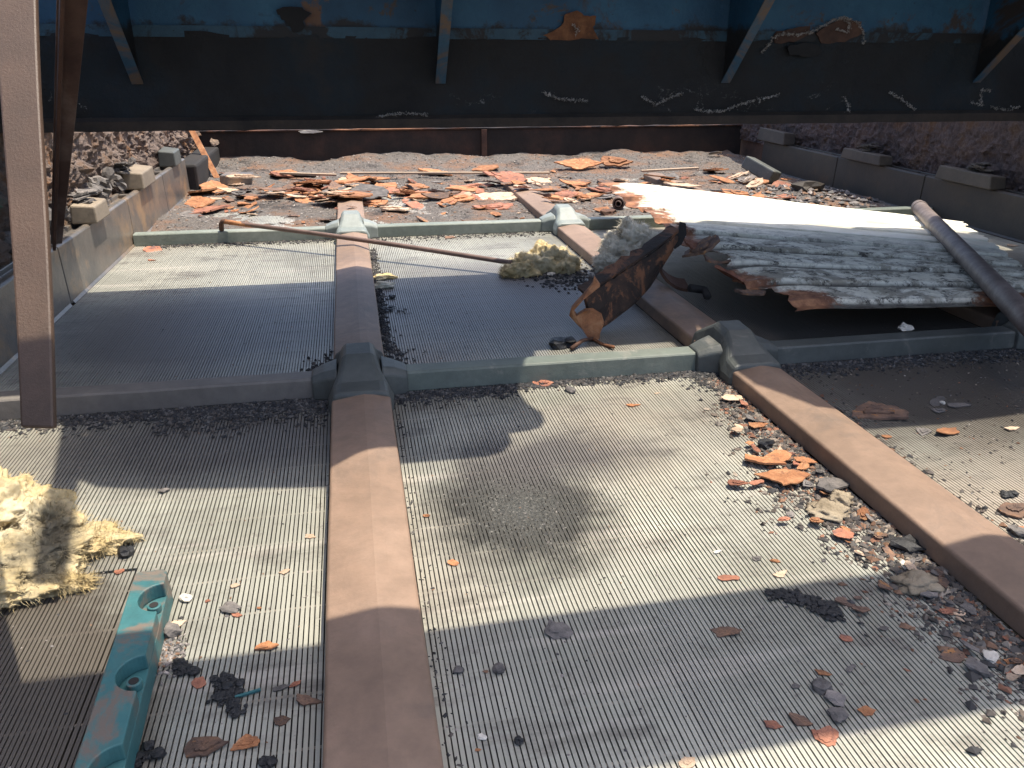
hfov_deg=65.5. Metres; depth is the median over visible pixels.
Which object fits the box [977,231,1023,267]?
screen panel
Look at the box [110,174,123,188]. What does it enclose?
rubble stone
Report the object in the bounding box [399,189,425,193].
rust flake
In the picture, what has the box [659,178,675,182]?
rust flake
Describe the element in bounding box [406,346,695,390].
cross bar
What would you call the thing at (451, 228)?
cross bar
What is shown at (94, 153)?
wall lining
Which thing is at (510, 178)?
rust flake
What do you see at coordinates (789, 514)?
rust chip
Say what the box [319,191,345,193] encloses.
rust flake
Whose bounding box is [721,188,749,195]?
rust flake
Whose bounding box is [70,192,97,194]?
scale flake
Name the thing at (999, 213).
liner plate
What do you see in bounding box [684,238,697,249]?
torn scrap
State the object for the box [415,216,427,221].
rust flake
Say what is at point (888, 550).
rust chip
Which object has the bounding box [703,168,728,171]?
rust flake
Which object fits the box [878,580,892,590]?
rust chip
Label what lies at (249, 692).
plastic sliver
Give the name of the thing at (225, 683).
coal lump
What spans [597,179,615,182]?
rust flake
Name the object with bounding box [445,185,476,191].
rust flake
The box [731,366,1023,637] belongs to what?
hold down bar
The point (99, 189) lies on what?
rubble stone
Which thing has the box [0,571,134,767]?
screen panel
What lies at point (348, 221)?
junction cap
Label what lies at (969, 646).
rust chip
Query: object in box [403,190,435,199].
rust flake
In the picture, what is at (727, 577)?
rust flake
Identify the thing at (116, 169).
rubble stone
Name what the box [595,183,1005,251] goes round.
corrugated sheet
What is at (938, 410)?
rust flake
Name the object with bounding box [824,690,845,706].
stone
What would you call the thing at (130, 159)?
rubble stone
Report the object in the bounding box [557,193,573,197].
rust flake
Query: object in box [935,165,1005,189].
wedge block
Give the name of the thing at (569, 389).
stone
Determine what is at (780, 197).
rust flake
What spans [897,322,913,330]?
pebble
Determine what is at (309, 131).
scale flake
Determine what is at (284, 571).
rust flake
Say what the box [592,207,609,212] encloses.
rust flake
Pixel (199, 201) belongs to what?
rust flake
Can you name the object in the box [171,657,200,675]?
coal lump
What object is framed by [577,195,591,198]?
rust flake
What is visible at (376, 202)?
rust flake
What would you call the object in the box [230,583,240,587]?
rust flake
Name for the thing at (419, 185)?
rust flake
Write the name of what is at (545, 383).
rust flake
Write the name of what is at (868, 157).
wedge block
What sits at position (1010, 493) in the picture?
coal lump
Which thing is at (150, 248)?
rust flake
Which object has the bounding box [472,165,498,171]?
rust flake
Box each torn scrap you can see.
[682,234,719,257]
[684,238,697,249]
[703,254,730,263]
[714,265,745,284]
[734,289,765,295]
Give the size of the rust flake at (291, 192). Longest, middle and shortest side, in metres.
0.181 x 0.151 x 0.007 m
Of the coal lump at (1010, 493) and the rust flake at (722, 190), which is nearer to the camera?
the coal lump at (1010, 493)
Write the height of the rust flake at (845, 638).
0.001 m
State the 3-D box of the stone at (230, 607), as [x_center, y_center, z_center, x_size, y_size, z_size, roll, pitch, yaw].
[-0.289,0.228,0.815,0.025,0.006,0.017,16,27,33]
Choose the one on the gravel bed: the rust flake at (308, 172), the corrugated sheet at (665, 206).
the rust flake at (308, 172)
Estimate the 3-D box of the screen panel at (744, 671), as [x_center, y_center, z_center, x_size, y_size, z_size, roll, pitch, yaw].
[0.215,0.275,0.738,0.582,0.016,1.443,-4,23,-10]
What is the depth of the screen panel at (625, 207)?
3.40 m
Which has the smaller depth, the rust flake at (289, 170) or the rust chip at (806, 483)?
the rust chip at (806, 483)
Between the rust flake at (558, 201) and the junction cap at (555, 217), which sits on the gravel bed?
the rust flake at (558, 201)
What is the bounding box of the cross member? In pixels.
[0,0,1023,132]
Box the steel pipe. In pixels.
[911,200,1023,335]
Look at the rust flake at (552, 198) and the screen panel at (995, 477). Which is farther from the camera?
the rust flake at (552, 198)
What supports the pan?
attached to the side plate at (72, 304)
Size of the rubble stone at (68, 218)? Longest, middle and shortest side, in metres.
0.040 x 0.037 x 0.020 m
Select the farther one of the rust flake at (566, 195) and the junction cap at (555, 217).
the rust flake at (566, 195)
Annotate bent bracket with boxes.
[569,221,710,349]
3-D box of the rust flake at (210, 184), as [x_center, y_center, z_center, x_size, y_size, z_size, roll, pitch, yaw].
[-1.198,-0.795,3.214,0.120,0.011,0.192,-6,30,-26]
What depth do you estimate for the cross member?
1.78 m
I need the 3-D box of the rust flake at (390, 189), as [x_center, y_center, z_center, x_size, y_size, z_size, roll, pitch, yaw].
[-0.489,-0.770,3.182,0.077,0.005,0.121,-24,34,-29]
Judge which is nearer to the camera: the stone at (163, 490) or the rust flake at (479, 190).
the stone at (163, 490)
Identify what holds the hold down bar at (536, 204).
on the gravel bed
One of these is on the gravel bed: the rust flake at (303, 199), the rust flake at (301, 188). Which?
the rust flake at (303, 199)
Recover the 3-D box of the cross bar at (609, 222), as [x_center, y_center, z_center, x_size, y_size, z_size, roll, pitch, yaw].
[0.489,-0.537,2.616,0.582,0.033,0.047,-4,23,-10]
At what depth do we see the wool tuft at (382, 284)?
1.92 m
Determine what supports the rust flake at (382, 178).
on the gravel bed
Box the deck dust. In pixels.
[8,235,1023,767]
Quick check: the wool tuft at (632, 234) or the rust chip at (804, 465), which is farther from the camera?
the wool tuft at (632, 234)
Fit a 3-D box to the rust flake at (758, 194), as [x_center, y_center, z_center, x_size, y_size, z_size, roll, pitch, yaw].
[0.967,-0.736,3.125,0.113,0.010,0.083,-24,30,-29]
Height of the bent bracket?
0.199 m
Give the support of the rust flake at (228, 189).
on the gravel bed
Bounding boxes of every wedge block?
[70,197,109,223]
[122,164,155,189]
[158,147,181,166]
[757,127,794,144]
[841,148,891,165]
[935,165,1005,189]
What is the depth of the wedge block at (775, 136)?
3.73 m
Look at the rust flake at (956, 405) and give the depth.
1.29 m
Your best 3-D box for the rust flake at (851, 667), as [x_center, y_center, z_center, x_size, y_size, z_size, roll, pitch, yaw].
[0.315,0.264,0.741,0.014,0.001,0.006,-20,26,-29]
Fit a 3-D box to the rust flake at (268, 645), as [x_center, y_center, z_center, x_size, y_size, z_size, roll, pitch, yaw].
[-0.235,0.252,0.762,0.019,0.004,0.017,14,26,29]
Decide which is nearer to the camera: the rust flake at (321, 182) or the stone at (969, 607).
the stone at (969, 607)
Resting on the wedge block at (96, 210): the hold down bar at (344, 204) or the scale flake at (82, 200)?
the scale flake at (82, 200)
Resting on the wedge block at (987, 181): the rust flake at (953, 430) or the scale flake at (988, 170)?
the scale flake at (988, 170)
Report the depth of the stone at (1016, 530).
0.95 m
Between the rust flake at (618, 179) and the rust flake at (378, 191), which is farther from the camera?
the rust flake at (618, 179)
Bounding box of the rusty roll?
[612,195,625,209]
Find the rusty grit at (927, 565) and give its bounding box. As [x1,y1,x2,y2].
[699,355,1023,754]
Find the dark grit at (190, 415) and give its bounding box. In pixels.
[0,231,1023,766]
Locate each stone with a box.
[4,231,11,253]
[49,208,50,227]
[65,207,71,221]
[84,182,102,194]
[88,176,99,185]
[95,176,109,187]
[96,192,107,201]
[99,184,111,196]
[101,167,114,180]
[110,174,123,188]
[113,167,123,177]
[114,178,126,190]
[117,545,134,557]
[128,157,135,164]
[157,488,169,492]
[164,622,181,637]
[219,601,241,612]
[453,666,463,673]
[492,662,504,673]
[514,735,524,744]
[544,619,573,639]
[549,337,566,349]
[564,336,575,347]
[565,386,575,392]
[756,438,774,449]
[791,180,824,192]
[811,677,832,695]
[816,476,849,492]
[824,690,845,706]
[827,707,848,723]
[890,534,925,551]
[960,600,976,615]
[965,656,989,677]
[1008,524,1023,536]
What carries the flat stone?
on the gravel bed
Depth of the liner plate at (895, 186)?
3.03 m
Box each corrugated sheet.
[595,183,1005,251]
[672,222,1023,311]
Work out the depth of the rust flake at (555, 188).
3.22 m
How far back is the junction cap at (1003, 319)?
1.55 m
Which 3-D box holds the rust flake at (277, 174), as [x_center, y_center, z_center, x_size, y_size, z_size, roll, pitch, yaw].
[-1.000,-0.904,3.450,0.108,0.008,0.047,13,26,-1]
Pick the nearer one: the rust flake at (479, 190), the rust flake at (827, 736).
the rust flake at (827, 736)
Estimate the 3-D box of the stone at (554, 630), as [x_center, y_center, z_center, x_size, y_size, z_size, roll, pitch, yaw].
[0.047,0.243,0.786,0.029,0.006,0.026,5,23,11]
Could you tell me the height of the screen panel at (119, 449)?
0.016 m
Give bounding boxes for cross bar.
[0,371,312,419]
[133,226,325,245]
[377,219,541,236]
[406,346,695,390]
[588,215,664,229]
[770,326,1015,364]
[850,206,932,215]
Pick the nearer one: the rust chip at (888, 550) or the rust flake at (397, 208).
the rust chip at (888, 550)
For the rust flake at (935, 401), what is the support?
on the screen panel at (995, 477)
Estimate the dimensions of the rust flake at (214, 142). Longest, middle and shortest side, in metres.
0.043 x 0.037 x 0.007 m
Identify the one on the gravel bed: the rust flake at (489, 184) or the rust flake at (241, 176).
the rust flake at (489, 184)
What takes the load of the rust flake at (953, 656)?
on the rusty grit at (927, 565)
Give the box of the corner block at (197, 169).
[184,147,219,189]
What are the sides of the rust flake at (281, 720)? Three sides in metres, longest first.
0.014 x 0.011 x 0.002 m
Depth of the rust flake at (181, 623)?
0.80 m
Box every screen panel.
[0,239,335,390]
[0,406,200,575]
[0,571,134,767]
[59,398,330,767]
[183,190,325,241]
[368,231,683,363]
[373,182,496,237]
[393,374,1023,767]
[579,178,637,208]
[590,227,977,340]
[764,180,792,201]
[784,348,1023,544]
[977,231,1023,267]
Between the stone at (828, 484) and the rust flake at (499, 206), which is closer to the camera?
the stone at (828, 484)
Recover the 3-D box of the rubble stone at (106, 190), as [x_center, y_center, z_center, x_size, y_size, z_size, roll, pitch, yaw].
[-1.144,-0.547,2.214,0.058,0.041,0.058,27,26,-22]
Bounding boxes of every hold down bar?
[322,394,443,767]
[333,232,383,359]
[337,196,364,218]
[504,184,554,218]
[557,224,715,345]
[643,173,704,190]
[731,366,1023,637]
[938,306,1000,326]
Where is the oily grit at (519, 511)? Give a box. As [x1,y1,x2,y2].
[417,437,661,616]
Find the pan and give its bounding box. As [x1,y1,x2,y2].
[94,232,1023,767]
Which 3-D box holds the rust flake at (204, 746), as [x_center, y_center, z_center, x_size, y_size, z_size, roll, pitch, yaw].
[-0.251,0.297,0.653,0.036,0.006,0.020,0,23,-1]
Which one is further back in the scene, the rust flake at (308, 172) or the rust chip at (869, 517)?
the rust flake at (308, 172)
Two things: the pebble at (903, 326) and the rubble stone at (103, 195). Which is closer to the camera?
the pebble at (903, 326)
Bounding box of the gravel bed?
[151,148,893,231]
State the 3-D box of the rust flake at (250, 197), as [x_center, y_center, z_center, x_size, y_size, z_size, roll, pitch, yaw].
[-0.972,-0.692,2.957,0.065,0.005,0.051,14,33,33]
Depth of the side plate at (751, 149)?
4.16 m
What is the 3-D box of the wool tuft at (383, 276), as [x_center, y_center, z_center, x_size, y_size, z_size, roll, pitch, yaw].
[-0.322,-0.273,2.001,0.070,0.013,0.048,-4,23,-10]
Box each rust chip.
[739,399,748,405]
[745,414,756,420]
[751,444,760,452]
[785,511,794,517]
[797,461,808,469]
[802,479,813,486]
[809,517,823,522]
[851,605,870,612]
[854,550,864,555]
[857,507,869,519]
[865,513,873,520]
[874,532,888,536]
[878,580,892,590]
[882,546,894,557]
[904,560,917,570]
[920,591,937,597]
[930,569,938,575]
[935,569,944,576]
[937,577,948,588]
[937,608,952,613]
[958,639,980,653]
[1006,673,1020,680]
[1011,658,1023,663]
[1011,664,1023,674]
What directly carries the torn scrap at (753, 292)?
on the corrugated sheet at (802, 270)
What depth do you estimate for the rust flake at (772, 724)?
0.68 m
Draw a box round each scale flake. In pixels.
[67,191,88,197]
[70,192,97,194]
[70,198,86,204]
[72,195,89,200]
[74,189,96,193]
[83,198,93,203]
[115,162,131,165]
[298,130,321,132]
[862,147,876,151]
[970,165,993,171]
[971,163,986,169]
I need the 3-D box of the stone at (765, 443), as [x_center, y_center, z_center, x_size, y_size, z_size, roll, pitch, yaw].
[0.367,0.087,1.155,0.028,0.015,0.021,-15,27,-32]
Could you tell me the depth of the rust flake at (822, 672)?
0.73 m
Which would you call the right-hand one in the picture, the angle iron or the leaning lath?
the leaning lath
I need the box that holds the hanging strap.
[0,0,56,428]
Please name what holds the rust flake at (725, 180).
on the gravel bed
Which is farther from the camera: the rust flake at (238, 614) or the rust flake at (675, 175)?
the rust flake at (675, 175)
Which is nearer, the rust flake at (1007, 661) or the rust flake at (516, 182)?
the rust flake at (1007, 661)
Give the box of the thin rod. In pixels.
[219,219,512,263]
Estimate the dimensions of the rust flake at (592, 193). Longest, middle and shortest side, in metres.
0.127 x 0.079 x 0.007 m
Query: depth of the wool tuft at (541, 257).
2.04 m
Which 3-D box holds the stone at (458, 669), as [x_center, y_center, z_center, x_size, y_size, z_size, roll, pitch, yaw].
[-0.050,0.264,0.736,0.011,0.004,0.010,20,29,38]
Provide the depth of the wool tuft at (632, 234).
2.02 m
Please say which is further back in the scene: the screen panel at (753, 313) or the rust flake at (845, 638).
the screen panel at (753, 313)
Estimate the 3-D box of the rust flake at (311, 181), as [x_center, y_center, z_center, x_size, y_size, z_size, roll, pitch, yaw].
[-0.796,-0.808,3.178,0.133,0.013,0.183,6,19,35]
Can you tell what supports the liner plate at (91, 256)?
attached to the wall lining at (94, 153)
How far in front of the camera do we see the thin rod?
2.17 m
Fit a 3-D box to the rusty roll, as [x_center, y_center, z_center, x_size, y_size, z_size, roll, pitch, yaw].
[0.388,-0.657,2.878,0.044,0.044,0.076,5,23,12]
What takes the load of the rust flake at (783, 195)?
on the gravel bed
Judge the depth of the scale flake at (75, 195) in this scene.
1.96 m
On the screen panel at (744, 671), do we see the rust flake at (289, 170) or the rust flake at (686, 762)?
the rust flake at (686, 762)
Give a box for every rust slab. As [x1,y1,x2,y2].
[554,158,603,169]
[600,156,632,166]
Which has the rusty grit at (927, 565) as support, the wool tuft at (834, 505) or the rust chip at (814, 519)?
the rust chip at (814, 519)
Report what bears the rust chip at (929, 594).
on the rusty grit at (927, 565)
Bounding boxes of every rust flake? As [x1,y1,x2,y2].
[114,569,124,573]
[143,246,161,251]
[172,620,186,626]
[179,210,202,216]
[183,736,229,758]
[184,196,215,208]
[188,187,216,193]
[190,205,230,213]
[191,676,205,688]
[199,180,227,192]
[210,138,218,145]
[217,188,237,191]
[224,197,234,201]
[225,174,260,177]
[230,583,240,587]
[230,734,259,750]
[231,191,246,194]
[231,612,242,616]
[235,193,272,199]
[237,201,250,204]
[244,196,257,199]
[245,202,256,207]
[254,640,278,650]
[255,187,285,190]
[269,169,296,175]
[270,171,294,177]
[273,684,289,691]
[274,191,315,197]
[274,715,290,725]
[278,569,290,573]
[283,183,295,189]
[283,183,322,190]
[286,193,307,196]
[289,680,300,687]
[290,187,316,191]
[293,179,328,183]
[294,197,313,202]
[296,693,323,705]
[298,184,327,193]
[299,171,317,175]
[299,187,320,193]
[305,534,315,538]
[311,194,330,200]
[312,193,354,197]
[317,181,344,184]
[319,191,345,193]
[322,176,370,184]
[328,180,342,190]
[328,190,372,197]
[337,183,388,199]
[346,173,361,181]
[363,200,387,204]
[365,177,390,180]
[375,182,397,187]
[380,206,411,210]
[385,187,399,193]
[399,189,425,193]
[401,183,429,188]
[402,201,423,209]
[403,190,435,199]
[404,184,420,190]
[407,192,429,198]
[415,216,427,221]
[417,168,452,175]
[421,192,451,198]
[428,188,449,191]
[438,198,457,206]
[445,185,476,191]
[445,191,467,195]
[447,559,458,565]
[449,194,474,201]
[455,191,482,199]
[460,183,481,185]
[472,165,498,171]
[472,202,512,209]
[475,183,494,187]
[475,188,484,193]
[475,192,517,200]
[482,171,523,176]
[490,211,501,215]
[494,175,527,183]
[511,180,525,184]
[526,176,550,184]
[530,188,552,190]
[532,380,553,386]
[534,184,569,190]
[540,193,564,200]
[542,197,561,200]
[548,199,572,202]
[554,190,577,196]
[554,191,585,195]
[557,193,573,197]
[559,179,590,185]
[563,197,577,202]
[565,179,591,181]
[571,184,587,188]
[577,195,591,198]
[586,187,610,191]
[586,192,599,195]
[587,193,604,197]
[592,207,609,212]
[593,194,614,198]
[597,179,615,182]
[610,178,628,181]
[626,404,640,406]
[644,174,681,179]
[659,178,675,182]
[661,173,678,179]
[666,183,701,187]
[678,756,694,767]
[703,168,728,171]
[709,175,734,183]
[709,189,740,191]
[709,626,741,637]
[717,575,739,580]
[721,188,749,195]
[721,394,742,400]
[727,479,748,485]
[731,427,742,431]
[735,179,768,185]
[744,454,786,464]
[748,422,768,427]
[749,479,763,484]
[752,191,766,197]
[752,556,761,560]
[754,469,809,485]
[764,197,796,198]
[764,449,791,461]
[764,720,782,728]
[770,559,779,562]
[772,180,790,189]
[773,570,786,577]
[776,193,795,198]
[777,516,790,521]
[789,712,812,725]
[791,683,800,688]
[793,456,817,462]
[811,725,838,746]
[814,669,831,675]
[832,528,853,538]
[834,596,855,606]
[839,634,852,641]
[845,664,856,671]
[851,401,908,419]
[857,705,875,716]
[916,428,931,435]
[929,396,945,405]
[930,408,944,412]
[936,427,959,433]
[938,647,964,662]
[947,402,970,407]
[953,609,965,615]
[997,502,1023,518]
[1003,658,1021,666]
[1004,426,1019,430]
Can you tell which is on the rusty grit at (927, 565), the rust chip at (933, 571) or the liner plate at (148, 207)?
the rust chip at (933, 571)
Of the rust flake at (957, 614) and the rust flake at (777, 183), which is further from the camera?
the rust flake at (777, 183)
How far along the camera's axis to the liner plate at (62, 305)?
1.48 m
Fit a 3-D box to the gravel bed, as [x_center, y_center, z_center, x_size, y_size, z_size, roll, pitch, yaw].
[0.020,-0.842,3.304,2.614,0.074,1.610,-4,23,-10]
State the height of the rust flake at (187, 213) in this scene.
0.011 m
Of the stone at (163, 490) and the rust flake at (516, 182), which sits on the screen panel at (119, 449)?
the stone at (163, 490)
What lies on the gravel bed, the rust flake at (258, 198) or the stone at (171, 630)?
the rust flake at (258, 198)
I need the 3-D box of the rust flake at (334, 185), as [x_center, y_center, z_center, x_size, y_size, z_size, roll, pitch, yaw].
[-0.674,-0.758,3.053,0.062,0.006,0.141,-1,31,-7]
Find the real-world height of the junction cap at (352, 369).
0.075 m
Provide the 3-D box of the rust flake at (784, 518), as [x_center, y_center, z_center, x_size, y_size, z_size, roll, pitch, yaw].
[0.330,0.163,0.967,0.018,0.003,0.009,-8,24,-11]
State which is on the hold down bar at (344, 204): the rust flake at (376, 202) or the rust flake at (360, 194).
the rust flake at (360, 194)
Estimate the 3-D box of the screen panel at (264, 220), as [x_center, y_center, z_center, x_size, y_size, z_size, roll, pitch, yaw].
[-0.934,-0.654,2.943,0.578,0.016,1.216,-4,23,-10]
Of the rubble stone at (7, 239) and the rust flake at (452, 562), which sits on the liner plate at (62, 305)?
the rubble stone at (7, 239)
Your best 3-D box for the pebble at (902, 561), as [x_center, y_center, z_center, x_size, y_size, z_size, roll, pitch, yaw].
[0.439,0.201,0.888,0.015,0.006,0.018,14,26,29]
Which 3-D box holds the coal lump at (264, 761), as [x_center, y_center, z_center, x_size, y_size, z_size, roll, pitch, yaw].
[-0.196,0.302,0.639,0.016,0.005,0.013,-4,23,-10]
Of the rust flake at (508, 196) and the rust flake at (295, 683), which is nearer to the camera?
the rust flake at (295, 683)
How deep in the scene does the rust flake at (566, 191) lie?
3.13 m
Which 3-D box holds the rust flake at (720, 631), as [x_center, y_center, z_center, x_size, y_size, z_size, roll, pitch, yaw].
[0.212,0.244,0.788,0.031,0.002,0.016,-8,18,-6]
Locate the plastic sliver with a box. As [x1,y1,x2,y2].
[235,688,260,697]
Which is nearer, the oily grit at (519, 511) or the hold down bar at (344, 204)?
the oily grit at (519, 511)
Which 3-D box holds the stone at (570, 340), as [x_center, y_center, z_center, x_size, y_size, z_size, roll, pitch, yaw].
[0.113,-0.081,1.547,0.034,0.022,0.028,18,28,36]
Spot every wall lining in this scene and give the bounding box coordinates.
[0,131,200,266]
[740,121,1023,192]
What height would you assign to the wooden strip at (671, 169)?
0.013 m
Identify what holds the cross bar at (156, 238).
on the screen panel at (95, 326)
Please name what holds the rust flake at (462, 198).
on the gravel bed
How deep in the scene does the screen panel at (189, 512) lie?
0.86 m
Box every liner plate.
[0,247,71,374]
[50,199,134,303]
[108,174,168,233]
[153,158,189,210]
[761,141,840,186]
[833,156,935,206]
[921,175,1023,243]
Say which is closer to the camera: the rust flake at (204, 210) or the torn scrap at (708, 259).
the torn scrap at (708, 259)
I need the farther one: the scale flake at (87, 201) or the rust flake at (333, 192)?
the rust flake at (333, 192)
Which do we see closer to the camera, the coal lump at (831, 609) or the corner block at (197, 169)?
the coal lump at (831, 609)
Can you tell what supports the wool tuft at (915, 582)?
on the rusty grit at (927, 565)
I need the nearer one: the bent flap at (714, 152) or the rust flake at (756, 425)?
the rust flake at (756, 425)
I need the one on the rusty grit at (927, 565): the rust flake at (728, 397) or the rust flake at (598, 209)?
the rust flake at (728, 397)
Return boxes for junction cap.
[311,342,408,414]
[325,210,377,242]
[539,204,588,235]
[689,320,780,384]
[991,312,1023,349]
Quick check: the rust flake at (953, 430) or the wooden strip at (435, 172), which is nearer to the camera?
the rust flake at (953, 430)
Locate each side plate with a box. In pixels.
[9,149,196,366]
[740,139,1022,243]
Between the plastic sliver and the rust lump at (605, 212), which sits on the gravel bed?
the rust lump at (605, 212)
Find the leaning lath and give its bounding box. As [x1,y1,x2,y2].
[189,131,219,177]
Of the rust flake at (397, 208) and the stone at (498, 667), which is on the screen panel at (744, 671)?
the stone at (498, 667)
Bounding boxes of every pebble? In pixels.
[179,593,192,601]
[477,733,486,739]
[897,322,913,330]
[900,558,906,569]
[982,649,998,663]
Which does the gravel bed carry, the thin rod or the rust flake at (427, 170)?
the rust flake at (427, 170)
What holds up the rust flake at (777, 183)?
on the gravel bed
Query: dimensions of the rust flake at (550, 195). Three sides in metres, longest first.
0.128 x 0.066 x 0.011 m
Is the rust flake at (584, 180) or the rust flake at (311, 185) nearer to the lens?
the rust flake at (311, 185)
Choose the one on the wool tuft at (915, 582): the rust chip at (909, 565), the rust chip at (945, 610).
the rust chip at (909, 565)
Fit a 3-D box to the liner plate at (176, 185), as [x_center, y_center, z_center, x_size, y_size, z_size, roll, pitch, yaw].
[-1.270,-0.742,2.954,0.067,0.132,0.436,-4,23,-10]
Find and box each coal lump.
[134,740,166,767]
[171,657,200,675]
[206,671,247,717]
[258,755,277,767]
[380,305,406,313]
[764,587,845,621]
[1000,490,1018,497]
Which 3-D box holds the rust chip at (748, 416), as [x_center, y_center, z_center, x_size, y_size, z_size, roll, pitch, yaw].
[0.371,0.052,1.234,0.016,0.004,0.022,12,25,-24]
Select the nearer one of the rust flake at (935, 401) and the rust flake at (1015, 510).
the rust flake at (1015, 510)
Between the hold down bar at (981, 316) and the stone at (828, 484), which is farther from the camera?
the hold down bar at (981, 316)
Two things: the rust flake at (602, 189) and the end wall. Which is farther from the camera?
the end wall
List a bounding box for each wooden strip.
[280,172,336,175]
[340,172,549,174]
[641,167,698,171]
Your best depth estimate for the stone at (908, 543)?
0.92 m
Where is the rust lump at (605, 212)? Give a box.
[600,208,616,215]
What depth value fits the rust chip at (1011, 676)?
0.72 m
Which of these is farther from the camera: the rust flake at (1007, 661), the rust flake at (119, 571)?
the rust flake at (119, 571)
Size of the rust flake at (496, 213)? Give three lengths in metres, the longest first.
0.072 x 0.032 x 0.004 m
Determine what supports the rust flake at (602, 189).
on the gravel bed
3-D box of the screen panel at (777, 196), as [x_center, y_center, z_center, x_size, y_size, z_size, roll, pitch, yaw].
[1.036,-0.795,3.306,0.613,0.016,1.216,-4,23,-10]
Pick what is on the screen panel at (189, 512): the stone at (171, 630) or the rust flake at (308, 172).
the stone at (171, 630)
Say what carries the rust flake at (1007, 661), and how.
on the rusty grit at (927, 565)
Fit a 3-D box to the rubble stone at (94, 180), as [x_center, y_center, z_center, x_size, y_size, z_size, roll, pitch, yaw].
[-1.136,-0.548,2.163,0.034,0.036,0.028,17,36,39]
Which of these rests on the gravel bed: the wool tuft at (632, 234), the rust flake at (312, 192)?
the rust flake at (312, 192)
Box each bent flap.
[708,151,721,154]
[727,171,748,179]
[738,175,755,182]
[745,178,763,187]
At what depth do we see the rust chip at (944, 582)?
0.85 m
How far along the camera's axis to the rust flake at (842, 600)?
0.83 m
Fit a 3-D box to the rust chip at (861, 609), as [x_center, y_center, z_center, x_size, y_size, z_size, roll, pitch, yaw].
[0.358,0.230,0.817,0.013,0.004,0.016,-16,28,-35]
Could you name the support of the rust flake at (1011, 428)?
on the screen panel at (995, 477)
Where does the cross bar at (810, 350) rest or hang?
on the screen panel at (995, 477)
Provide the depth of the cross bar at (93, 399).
1.27 m
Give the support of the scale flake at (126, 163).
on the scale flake
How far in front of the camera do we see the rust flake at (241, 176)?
3.17 m
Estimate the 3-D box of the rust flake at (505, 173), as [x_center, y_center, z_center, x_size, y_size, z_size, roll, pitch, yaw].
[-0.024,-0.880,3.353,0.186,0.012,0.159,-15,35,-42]
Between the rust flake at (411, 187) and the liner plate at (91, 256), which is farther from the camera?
the rust flake at (411, 187)
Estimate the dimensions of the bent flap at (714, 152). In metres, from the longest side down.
0.071 x 0.052 x 0.005 m
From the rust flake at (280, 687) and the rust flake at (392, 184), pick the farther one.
the rust flake at (392, 184)
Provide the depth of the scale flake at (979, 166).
2.56 m
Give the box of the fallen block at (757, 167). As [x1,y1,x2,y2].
[741,156,780,183]
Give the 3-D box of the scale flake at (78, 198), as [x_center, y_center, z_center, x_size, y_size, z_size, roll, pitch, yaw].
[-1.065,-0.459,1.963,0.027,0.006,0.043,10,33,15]
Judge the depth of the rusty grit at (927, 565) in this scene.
0.91 m
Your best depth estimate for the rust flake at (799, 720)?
0.68 m
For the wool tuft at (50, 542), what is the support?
on the screen panel at (119, 449)
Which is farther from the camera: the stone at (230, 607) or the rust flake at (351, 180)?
the rust flake at (351, 180)
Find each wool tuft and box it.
[0,463,145,615]
[373,273,397,279]
[374,281,395,288]
[498,238,582,278]
[590,216,673,271]
[804,489,853,523]
[889,567,948,595]
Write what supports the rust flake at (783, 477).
on the rusty grit at (927, 565)
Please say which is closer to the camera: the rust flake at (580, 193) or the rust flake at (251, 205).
the rust flake at (251, 205)
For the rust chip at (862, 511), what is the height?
0.009 m
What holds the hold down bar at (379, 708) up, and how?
on the screen panel at (744, 671)
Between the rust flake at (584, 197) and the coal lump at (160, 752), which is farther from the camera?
the rust flake at (584, 197)
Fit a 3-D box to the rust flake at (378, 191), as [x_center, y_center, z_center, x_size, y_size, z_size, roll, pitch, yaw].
[-0.565,-0.732,3.022,0.196,0.008,0.192,3,32,-4]
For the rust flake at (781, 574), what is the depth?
0.87 m
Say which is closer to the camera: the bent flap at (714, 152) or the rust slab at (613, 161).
the rust slab at (613, 161)
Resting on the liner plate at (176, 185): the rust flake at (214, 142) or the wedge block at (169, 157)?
the wedge block at (169, 157)
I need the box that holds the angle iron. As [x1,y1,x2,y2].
[51,0,87,250]
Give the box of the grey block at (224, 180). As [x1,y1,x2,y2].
[220,172,253,184]
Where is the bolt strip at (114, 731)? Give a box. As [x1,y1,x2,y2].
[74,569,172,767]
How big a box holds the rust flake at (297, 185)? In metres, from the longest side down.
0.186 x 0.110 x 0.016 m
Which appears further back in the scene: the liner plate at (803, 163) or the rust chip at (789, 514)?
the liner plate at (803, 163)
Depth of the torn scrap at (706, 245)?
1.82 m
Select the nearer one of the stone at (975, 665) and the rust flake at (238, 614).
the stone at (975, 665)
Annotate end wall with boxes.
[198,124,742,160]
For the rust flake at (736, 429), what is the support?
on the screen panel at (744, 671)

